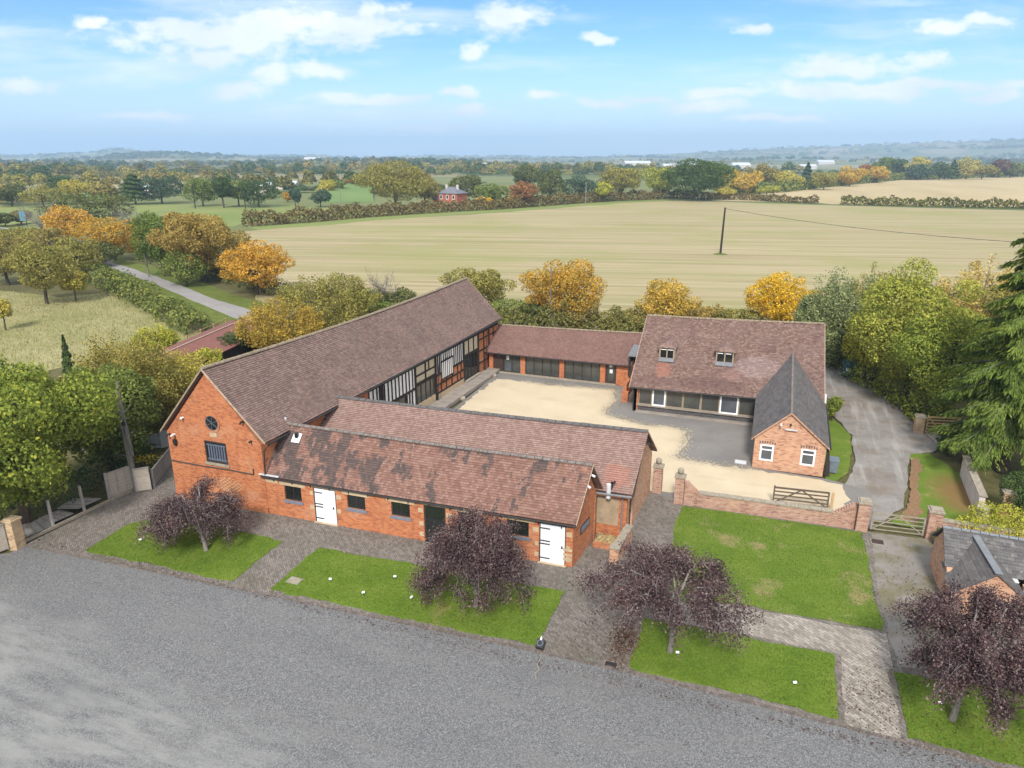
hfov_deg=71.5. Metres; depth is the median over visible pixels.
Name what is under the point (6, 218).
hawthorn shrub
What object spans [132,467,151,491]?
slatted fence
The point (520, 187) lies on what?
beech tree
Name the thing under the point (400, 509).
window
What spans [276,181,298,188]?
farm shed
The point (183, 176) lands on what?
copses
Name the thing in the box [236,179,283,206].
broadleaf tree
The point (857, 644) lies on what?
garden path
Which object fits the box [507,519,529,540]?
window
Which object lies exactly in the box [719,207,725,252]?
telegraph pole
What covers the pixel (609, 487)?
flue pipe
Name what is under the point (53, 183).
broadleaf tree
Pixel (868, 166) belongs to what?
broadleaf tree
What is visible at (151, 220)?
ash tree
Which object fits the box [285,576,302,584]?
manhole cover
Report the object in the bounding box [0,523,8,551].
slatted fence
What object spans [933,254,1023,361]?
birch tree
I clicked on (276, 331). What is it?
birch tree
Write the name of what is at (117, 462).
undergrowth hedge
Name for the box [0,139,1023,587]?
ground
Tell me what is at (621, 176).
broadleaf tree
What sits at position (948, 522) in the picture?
garden wall
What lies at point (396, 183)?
oak tree
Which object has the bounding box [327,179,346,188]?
broadleaf tree
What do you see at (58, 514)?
fallen fence panel
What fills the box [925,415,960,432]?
field gate
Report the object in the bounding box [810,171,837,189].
broadleaf tree
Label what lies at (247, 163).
woodland
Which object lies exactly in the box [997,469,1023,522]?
laurel shrub
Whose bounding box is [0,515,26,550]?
gate pillar
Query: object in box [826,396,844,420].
laurel shrub
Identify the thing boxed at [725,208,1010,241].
overhead cable
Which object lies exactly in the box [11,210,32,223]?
hawthorn shrub
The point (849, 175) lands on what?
broadleaf tree
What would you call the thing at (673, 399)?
window
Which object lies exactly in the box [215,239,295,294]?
maple tree
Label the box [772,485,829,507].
field gate
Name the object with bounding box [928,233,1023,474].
conifer tree
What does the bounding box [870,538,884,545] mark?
manhole cover
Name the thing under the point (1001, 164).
broadleaf tree
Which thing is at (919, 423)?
gate pillar
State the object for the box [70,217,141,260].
maple tree
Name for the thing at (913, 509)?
leaf bed
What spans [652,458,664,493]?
gate pillar
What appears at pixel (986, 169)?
broadleaf tree
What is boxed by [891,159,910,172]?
broadleaf tree
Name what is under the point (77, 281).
apple tree
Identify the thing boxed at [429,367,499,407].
raised walkway
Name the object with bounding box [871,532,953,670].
gravel yard
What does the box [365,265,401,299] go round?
bare tree
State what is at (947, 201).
field hedge
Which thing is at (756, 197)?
field hedge
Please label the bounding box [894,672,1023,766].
lawn
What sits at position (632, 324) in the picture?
boundary hedge
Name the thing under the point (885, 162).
broadleaf tree
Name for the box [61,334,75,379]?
cypress tree
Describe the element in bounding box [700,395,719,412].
window
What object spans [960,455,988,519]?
garden wall
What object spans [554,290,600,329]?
hawthorn shrub
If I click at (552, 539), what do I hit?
door
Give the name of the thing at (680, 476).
gate pillar
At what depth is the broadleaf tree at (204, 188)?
299.17 m
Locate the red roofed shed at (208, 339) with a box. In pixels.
[149,318,265,372]
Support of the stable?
on the forecourt
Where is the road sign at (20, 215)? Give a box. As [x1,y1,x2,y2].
[18,211,26,225]
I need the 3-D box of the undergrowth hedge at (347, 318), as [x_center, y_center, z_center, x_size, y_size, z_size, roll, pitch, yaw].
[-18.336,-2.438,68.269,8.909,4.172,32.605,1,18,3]
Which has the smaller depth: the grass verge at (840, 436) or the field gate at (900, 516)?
the field gate at (900, 516)
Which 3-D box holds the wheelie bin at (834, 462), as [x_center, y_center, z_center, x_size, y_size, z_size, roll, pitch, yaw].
[21.757,5.519,48.131,0.606,1.057,0.782,6,19,19]
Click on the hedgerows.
(286, 180)
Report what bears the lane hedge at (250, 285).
on the field at (628, 251)
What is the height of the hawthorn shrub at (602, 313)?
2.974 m
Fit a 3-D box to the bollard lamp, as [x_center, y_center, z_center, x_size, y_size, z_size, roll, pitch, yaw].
[1.238,11.303,30.926,0.340,0.632,0.461,6,19,19]
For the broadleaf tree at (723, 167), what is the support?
on the ground at (990, 481)
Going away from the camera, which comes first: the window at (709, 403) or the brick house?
the window at (709, 403)
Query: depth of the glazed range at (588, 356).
68.61 m
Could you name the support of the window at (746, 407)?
in the converted barn at (708, 365)
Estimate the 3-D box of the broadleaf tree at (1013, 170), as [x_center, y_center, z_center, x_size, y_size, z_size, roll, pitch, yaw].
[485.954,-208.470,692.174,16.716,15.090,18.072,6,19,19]
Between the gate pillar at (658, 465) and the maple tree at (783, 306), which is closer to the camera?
the gate pillar at (658, 465)
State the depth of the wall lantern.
43.51 m
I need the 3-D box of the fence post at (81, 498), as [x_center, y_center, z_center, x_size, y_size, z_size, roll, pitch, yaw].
[-25.800,6.917,42.662,0.170,1.753,0.120,6,19,19]
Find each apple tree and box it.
[0,241,79,303]
[0,298,12,330]
[54,270,88,301]
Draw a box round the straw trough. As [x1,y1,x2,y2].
[593,532,619,549]
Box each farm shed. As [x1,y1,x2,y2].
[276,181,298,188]
[624,161,650,165]
[729,162,750,168]
[799,164,816,168]
[815,160,834,164]
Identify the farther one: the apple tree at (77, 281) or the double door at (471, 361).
the apple tree at (77, 281)
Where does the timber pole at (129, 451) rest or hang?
on the forecourt
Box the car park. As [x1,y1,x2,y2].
[0,547,992,767]
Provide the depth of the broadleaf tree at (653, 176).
352.79 m
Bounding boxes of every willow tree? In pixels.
[56,328,191,435]
[147,348,218,397]
[262,271,382,330]
[791,265,898,369]
[845,261,907,308]
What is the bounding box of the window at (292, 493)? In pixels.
[284,485,303,504]
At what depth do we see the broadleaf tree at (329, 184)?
374.48 m
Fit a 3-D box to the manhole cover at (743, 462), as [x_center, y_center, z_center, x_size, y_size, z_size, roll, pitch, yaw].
[16.056,5.500,49.945,0.840,0.072,0.720,6,19,19]
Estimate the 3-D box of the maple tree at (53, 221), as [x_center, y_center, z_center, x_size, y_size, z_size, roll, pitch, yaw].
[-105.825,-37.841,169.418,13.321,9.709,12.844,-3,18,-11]
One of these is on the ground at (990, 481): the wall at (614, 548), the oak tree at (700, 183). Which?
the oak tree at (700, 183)
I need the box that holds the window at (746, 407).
[738,398,755,416]
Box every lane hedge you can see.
[80,262,211,335]
[117,239,314,300]
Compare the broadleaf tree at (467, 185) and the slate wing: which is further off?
the broadleaf tree at (467, 185)
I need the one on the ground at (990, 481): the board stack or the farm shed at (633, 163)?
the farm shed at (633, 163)
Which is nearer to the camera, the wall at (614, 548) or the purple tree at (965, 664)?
the purple tree at (965, 664)
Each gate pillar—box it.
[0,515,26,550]
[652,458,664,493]
[673,467,686,504]
[854,497,872,532]
[913,413,926,433]
[923,505,945,539]
[998,488,1014,524]
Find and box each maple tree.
[39,204,99,245]
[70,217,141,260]
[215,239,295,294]
[518,258,607,326]
[634,277,702,316]
[743,271,824,321]
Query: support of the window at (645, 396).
in the converted barn at (708, 365)
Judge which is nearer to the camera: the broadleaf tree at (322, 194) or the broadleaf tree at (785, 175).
the broadleaf tree at (322, 194)
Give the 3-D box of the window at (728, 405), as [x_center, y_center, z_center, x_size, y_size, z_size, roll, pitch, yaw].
[17.451,1.677,57.192,1.440,1.555,0.060,6,19,19]
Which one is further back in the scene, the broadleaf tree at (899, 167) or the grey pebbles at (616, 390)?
the broadleaf tree at (899, 167)
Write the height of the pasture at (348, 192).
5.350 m
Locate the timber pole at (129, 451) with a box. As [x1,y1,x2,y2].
[112,381,137,491]
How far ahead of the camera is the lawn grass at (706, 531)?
35.11 m
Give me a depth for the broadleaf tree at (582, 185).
330.99 m
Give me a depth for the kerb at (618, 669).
30.47 m
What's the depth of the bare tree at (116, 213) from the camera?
158.69 m
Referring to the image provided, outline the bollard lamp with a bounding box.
[535,636,545,649]
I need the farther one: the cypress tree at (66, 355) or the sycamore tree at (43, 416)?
the cypress tree at (66, 355)
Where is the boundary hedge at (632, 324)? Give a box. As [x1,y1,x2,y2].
[494,303,791,331]
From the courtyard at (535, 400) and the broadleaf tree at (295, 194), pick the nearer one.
the courtyard at (535, 400)
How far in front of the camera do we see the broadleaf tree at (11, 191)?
299.17 m
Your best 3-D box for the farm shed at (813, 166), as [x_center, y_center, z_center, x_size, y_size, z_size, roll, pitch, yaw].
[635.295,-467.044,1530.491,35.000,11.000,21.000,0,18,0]
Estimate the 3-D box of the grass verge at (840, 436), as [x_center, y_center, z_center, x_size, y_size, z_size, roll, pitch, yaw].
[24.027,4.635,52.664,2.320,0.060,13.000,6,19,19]
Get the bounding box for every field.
[242,200,1023,335]
[712,176,1023,206]
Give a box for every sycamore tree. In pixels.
[0,354,122,524]
[52,362,163,471]
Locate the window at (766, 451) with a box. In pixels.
[759,441,775,460]
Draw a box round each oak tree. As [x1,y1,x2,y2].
[34,192,134,224]
[349,159,436,208]
[659,158,736,200]
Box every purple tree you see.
[130,470,258,553]
[404,502,539,619]
[566,533,765,659]
[884,574,1023,743]
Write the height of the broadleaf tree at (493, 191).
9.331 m
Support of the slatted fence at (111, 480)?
on the ground at (990, 481)
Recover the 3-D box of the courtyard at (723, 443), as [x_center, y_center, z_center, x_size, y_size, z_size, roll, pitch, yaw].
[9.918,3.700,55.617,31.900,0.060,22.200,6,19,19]
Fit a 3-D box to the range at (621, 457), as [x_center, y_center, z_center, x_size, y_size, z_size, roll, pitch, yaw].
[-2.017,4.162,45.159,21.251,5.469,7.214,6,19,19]
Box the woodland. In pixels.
[0,138,1023,197]
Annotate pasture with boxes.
[0,204,377,226]
[322,183,373,202]
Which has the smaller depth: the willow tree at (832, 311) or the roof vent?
the roof vent
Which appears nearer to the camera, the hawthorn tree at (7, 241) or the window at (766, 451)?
the window at (766, 451)
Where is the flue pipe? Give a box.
[606,481,615,498]
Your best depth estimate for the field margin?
261.14 m
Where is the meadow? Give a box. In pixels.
[0,291,199,373]
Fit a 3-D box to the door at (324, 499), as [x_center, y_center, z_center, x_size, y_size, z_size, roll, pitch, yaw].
[-10.821,7.098,41.326,1.560,2.260,0.320,6,19,18]
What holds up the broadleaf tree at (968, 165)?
on the field at (1003, 188)
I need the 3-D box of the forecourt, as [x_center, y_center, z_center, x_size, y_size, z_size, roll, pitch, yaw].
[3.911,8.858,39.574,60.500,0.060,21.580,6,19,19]
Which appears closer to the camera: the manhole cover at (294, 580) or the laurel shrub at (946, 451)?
the manhole cover at (294, 580)
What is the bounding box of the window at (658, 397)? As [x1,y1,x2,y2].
[652,390,665,406]
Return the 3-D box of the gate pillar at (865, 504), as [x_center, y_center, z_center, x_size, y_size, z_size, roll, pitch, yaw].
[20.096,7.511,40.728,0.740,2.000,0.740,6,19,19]
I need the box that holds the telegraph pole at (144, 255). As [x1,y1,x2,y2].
[136,212,149,276]
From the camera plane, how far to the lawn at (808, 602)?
37.58 m
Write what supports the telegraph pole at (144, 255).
on the lane verge at (208, 290)
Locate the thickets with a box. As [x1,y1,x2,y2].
[0,146,947,202]
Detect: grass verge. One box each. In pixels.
[823,418,851,480]
[892,453,1000,529]
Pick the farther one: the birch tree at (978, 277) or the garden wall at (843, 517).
the birch tree at (978, 277)
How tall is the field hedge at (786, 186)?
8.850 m
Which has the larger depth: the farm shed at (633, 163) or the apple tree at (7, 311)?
the farm shed at (633, 163)
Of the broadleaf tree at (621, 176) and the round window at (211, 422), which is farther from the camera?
the broadleaf tree at (621, 176)
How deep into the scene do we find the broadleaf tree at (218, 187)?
290.81 m
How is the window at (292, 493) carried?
in the stable
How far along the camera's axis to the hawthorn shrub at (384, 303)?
91.39 m
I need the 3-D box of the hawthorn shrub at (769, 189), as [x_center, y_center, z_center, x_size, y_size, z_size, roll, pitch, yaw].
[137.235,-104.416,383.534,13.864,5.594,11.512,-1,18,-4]
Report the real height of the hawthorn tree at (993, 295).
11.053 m
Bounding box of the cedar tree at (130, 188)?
[116,174,155,203]
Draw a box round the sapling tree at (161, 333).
[131,323,180,354]
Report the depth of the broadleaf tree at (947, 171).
627.10 m
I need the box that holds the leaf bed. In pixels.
[899,457,923,524]
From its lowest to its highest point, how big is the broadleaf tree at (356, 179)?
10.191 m
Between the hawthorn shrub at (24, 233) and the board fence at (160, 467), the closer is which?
the board fence at (160, 467)
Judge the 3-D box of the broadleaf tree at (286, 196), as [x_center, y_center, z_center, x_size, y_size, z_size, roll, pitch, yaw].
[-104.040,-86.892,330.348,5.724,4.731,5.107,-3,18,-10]
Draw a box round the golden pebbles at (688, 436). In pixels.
[520,379,756,469]
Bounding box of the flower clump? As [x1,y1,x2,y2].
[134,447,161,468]
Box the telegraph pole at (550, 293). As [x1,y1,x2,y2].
[549,267,551,326]
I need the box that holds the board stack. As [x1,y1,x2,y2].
[825,448,829,476]
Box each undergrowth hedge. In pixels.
[0,442,159,520]
[324,314,357,327]
[838,352,961,428]
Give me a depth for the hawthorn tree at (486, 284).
90.09 m
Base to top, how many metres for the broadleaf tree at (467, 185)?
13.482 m
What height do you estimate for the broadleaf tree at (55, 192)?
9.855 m
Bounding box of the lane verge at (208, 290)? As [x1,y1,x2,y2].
[0,224,270,324]
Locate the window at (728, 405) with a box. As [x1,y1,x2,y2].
[719,396,738,414]
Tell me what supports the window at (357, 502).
in the stable
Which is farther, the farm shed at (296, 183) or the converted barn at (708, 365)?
the farm shed at (296, 183)
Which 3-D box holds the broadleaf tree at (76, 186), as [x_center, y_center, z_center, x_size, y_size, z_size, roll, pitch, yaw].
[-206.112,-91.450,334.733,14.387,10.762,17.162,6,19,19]
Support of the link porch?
on the courtyard at (723, 443)
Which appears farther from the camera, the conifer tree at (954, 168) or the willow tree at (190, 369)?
the conifer tree at (954, 168)
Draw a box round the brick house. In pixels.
[432,185,466,206]
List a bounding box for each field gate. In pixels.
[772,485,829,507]
[870,510,926,535]
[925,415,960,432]
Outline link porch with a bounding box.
[621,344,638,401]
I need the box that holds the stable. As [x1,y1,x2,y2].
[258,417,603,566]
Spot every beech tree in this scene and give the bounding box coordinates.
[145,212,251,281]
[509,180,539,204]
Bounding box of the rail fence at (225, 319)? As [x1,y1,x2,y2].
[186,318,226,338]
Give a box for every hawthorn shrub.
[0,212,18,225]
[0,226,48,243]
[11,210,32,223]
[32,227,69,251]
[84,240,124,263]
[155,250,208,285]
[342,287,397,314]
[380,286,416,307]
[489,298,537,324]
[518,303,550,326]
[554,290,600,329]
[592,308,643,330]
[622,304,649,329]
[680,302,731,318]
[714,187,737,194]
[716,308,766,320]
[756,185,780,195]
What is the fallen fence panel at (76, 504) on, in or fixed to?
on the ground at (990, 481)
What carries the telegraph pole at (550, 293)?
on the field at (628, 251)
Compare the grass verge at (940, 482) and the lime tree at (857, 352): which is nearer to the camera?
the grass verge at (940, 482)
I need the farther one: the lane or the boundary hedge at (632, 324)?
the lane
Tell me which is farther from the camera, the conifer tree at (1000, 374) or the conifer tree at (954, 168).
the conifer tree at (954, 168)
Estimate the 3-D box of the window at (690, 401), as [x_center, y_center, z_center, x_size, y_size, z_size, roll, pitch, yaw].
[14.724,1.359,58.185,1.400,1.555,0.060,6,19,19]
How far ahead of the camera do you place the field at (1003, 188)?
441.50 m
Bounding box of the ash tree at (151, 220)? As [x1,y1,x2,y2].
[126,210,182,275]
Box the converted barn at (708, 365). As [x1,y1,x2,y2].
[629,314,824,425]
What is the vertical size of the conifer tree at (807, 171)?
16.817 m
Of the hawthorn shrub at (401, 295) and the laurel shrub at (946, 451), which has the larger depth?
the hawthorn shrub at (401, 295)
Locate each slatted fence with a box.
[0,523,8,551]
[103,466,132,498]
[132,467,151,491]
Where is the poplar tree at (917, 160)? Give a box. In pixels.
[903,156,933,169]
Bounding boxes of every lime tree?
[841,308,908,385]
[844,257,991,400]
[886,314,1010,421]
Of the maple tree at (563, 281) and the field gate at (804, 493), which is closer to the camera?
the field gate at (804, 493)
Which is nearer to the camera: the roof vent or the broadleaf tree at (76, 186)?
the roof vent
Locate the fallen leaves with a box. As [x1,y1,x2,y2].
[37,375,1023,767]
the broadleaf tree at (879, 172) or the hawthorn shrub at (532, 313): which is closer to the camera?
the hawthorn shrub at (532, 313)
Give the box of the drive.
[825,360,943,520]
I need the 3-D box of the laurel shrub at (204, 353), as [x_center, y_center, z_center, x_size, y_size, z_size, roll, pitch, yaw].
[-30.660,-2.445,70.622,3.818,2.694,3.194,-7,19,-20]
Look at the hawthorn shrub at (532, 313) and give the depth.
85.08 m
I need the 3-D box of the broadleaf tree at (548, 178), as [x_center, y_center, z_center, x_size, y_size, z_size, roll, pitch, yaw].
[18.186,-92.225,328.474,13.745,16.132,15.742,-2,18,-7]
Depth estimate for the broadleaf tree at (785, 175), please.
444.16 m
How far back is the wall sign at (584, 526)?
38.04 m
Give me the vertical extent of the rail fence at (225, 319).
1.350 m
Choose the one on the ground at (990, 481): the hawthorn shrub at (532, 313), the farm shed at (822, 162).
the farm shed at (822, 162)
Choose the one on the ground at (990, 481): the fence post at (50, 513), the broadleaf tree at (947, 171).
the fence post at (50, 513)
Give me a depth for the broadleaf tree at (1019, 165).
714.02 m
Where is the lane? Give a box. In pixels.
[0,227,281,325]
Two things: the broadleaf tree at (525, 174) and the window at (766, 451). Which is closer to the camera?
the window at (766, 451)
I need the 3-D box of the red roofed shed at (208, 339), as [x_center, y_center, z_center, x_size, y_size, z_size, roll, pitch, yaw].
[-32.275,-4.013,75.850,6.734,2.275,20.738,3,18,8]
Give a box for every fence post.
[46,500,54,525]
[77,486,85,510]
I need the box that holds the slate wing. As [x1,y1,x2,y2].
[751,352,831,476]
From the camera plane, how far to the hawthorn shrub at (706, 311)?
85.72 m
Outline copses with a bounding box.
[0,138,1023,190]
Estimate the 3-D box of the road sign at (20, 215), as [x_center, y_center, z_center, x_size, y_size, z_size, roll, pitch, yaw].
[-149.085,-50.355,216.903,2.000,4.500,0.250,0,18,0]
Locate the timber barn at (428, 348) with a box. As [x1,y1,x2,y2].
[160,277,501,513]
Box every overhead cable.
[8,213,135,214]
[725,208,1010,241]
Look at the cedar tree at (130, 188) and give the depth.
311.84 m
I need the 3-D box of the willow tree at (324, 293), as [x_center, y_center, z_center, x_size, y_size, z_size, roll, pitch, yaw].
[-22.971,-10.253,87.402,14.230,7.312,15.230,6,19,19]
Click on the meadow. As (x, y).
(14, 333)
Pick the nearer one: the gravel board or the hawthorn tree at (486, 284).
the gravel board
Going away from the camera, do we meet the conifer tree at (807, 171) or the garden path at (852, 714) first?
the garden path at (852, 714)
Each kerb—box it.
[24,545,1006,767]
[926,433,942,451]
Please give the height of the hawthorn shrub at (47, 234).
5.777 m
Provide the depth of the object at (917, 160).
644.32 m
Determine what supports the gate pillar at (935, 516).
on the ground at (990, 481)
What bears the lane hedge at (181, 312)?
on the meadow
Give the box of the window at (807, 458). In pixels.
[799,445,817,466]
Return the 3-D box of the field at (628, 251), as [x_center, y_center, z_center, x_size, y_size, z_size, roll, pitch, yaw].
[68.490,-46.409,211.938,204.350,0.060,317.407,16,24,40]
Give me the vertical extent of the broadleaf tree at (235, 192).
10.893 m
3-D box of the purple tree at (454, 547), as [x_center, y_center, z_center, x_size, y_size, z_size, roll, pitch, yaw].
[-1.723,8.447,33.914,6.500,5.595,5.894,6,19,19]
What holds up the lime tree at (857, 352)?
on the ground at (990, 481)
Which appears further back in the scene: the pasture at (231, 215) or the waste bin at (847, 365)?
the pasture at (231, 215)
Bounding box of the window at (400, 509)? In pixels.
[390,502,411,521]
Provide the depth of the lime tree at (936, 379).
55.31 m
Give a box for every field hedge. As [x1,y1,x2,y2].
[241,188,703,226]
[700,191,818,203]
[724,172,1023,193]
[840,195,1023,208]
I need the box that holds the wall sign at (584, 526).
[580,516,589,534]
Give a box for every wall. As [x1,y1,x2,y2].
[609,524,632,564]
[683,480,857,528]
[941,518,1023,537]
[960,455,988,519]
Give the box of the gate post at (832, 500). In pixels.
[830,492,834,508]
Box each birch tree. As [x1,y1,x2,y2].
[231,294,326,350]
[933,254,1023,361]
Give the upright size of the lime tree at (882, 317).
12.522 m
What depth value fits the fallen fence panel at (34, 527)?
41.05 m
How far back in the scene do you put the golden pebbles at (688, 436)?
56.71 m
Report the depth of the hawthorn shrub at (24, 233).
159.00 m
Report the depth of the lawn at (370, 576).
34.69 m
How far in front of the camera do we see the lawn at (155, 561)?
38.73 m
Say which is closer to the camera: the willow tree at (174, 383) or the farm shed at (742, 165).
the willow tree at (174, 383)
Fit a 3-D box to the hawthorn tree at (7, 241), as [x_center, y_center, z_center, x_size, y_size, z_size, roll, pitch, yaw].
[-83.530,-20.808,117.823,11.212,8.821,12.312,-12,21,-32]
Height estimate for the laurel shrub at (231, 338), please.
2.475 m
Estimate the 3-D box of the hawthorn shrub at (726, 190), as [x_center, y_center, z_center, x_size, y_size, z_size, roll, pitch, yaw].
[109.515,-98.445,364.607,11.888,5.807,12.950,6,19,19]
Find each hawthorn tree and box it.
[0,233,43,284]
[50,234,104,274]
[438,267,516,308]
[977,284,1023,346]
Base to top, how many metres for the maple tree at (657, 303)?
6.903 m
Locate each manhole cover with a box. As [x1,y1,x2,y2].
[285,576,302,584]
[603,660,618,667]
[734,459,746,464]
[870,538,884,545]
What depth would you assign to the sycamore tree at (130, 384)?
45.95 m
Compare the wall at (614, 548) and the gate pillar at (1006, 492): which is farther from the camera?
the gate pillar at (1006, 492)
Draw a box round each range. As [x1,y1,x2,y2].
[319,395,656,536]
[484,324,642,385]
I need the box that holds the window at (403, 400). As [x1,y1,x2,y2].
[396,396,405,402]
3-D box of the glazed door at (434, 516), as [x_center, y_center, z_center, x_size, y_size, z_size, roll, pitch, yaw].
[-4.211,7.724,39.264,1.302,2.230,0.105,6,19,19]
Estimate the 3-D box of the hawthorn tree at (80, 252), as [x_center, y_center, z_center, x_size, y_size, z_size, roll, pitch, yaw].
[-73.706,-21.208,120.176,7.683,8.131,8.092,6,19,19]
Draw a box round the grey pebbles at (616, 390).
[520,380,754,472]
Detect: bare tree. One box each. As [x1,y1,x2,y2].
[10,196,56,231]
[105,199,143,241]
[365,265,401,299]
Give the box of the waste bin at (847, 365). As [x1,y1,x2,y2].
[841,359,853,376]
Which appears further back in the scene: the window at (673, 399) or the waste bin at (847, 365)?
the waste bin at (847, 365)
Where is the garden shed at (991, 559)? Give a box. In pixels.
[930,525,1023,621]
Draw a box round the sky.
[0,0,1023,156]
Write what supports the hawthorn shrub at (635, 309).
on the field at (628, 251)
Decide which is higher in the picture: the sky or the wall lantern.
the sky
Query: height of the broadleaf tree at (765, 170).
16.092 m
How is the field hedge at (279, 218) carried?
on the field margin
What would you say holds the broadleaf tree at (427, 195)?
on the ground at (990, 481)
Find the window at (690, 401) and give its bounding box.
[683,393,700,410]
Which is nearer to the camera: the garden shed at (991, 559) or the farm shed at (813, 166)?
the garden shed at (991, 559)
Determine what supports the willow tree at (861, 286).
on the ground at (990, 481)
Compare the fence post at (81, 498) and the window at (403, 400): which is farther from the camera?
the window at (403, 400)
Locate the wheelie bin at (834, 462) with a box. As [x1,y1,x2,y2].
[830,456,839,472]
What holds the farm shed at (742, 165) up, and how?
on the ground at (990, 481)
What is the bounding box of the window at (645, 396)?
[638,389,652,404]
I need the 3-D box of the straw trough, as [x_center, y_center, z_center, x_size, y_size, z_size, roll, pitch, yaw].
[5.268,8.662,39.514,1.250,0.350,1.450,6,19,19]
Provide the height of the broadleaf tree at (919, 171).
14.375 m
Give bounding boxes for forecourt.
[27,465,1023,767]
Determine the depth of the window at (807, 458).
47.63 m
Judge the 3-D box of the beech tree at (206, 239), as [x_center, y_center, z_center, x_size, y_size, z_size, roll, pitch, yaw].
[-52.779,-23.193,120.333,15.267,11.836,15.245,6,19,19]
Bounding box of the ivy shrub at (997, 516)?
[954,500,1023,537]
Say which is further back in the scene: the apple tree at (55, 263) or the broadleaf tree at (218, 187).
the broadleaf tree at (218, 187)
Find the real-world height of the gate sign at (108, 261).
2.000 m
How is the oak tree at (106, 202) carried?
on the ground at (990, 481)
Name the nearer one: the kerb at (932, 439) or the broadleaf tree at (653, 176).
the kerb at (932, 439)
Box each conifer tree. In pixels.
[800,162,813,180]
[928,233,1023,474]
[942,159,961,178]
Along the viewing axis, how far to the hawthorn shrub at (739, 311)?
85.56 m
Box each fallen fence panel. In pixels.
[22,517,50,537]
[38,509,73,522]
[57,497,100,508]
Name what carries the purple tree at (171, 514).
on the lawn at (155, 561)
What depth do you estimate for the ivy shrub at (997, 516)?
39.23 m
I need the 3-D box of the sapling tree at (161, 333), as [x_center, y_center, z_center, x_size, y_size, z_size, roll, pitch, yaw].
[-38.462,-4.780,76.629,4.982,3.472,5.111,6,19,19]
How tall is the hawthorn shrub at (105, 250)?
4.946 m
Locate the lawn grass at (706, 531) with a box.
[86,506,1023,766]
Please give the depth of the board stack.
47.67 m
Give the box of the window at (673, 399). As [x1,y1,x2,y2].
[665,391,682,408]
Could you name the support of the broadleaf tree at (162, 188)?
on the ground at (990, 481)
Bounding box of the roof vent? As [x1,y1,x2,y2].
[291,432,301,442]
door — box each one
[313,487,338,526]
[424,505,445,540]
[465,350,481,382]
[537,522,565,566]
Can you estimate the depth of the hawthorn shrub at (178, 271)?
115.21 m
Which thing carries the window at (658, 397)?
in the converted barn at (708, 365)
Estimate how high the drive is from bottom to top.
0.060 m
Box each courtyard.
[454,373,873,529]
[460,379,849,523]
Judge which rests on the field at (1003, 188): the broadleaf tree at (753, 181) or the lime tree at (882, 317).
the broadleaf tree at (753, 181)
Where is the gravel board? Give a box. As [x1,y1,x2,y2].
[25,488,133,541]
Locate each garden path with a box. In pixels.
[655,602,892,668]
[841,655,900,738]
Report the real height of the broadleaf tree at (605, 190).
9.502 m
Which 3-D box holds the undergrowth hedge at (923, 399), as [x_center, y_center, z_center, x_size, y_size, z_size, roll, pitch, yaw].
[34.216,-0.208,62.251,5.171,3.590,14.854,0,18,-1]
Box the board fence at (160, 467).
[150,448,171,487]
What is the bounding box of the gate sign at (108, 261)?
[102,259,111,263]
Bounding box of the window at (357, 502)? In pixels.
[346,495,366,513]
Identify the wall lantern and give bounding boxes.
[172,436,176,445]
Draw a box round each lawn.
[85,518,281,580]
[270,548,564,645]
[629,618,838,718]
[670,506,883,630]
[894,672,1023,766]
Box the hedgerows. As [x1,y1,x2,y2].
[0,144,1022,190]
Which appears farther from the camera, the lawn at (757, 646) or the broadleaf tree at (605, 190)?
the broadleaf tree at (605, 190)
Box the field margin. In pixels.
[249,199,709,229]
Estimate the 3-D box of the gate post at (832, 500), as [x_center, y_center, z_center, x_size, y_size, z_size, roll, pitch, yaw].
[19.366,7.118,43.015,0.140,1.150,0.140,6,19,19]
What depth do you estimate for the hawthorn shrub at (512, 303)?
87.08 m
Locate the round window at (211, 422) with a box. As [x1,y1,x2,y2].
[203,414,219,432]
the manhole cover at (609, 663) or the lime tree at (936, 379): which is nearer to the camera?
the manhole cover at (609, 663)
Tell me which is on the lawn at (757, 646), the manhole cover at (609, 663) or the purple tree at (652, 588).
the purple tree at (652, 588)
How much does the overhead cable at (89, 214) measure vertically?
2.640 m
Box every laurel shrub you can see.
[189,347,223,363]
[216,331,246,348]
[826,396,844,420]
[935,431,963,456]
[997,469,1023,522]
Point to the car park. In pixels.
(104, 665)
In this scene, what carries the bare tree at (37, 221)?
on the ground at (990, 481)
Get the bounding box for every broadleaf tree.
[0,183,27,205]
[16,183,68,206]
[43,175,69,194]
[57,178,93,194]
[137,174,185,203]
[180,176,217,205]
[211,175,233,207]
[226,180,250,205]
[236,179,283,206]
[282,192,291,200]
[288,187,301,207]
[308,188,331,206]
[314,179,335,191]
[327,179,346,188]
[348,175,367,183]
[405,170,442,205]
[444,174,486,197]
[474,183,510,199]
[511,165,545,183]
[537,166,564,197]
[562,174,601,199]
[593,181,613,201]
[598,167,642,198]
[640,166,677,191]
[703,161,739,185]
[721,169,764,192]
[745,163,781,182]
[768,170,804,184]
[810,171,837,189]
[836,166,868,185]
[856,164,872,174]
[867,165,889,182]
[871,157,896,170]
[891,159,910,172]
[906,163,938,179]
[929,161,953,179]
[956,156,981,178]
[971,164,1000,178]
[991,159,1011,177]
[1002,162,1021,177]
[1016,163,1023,176]

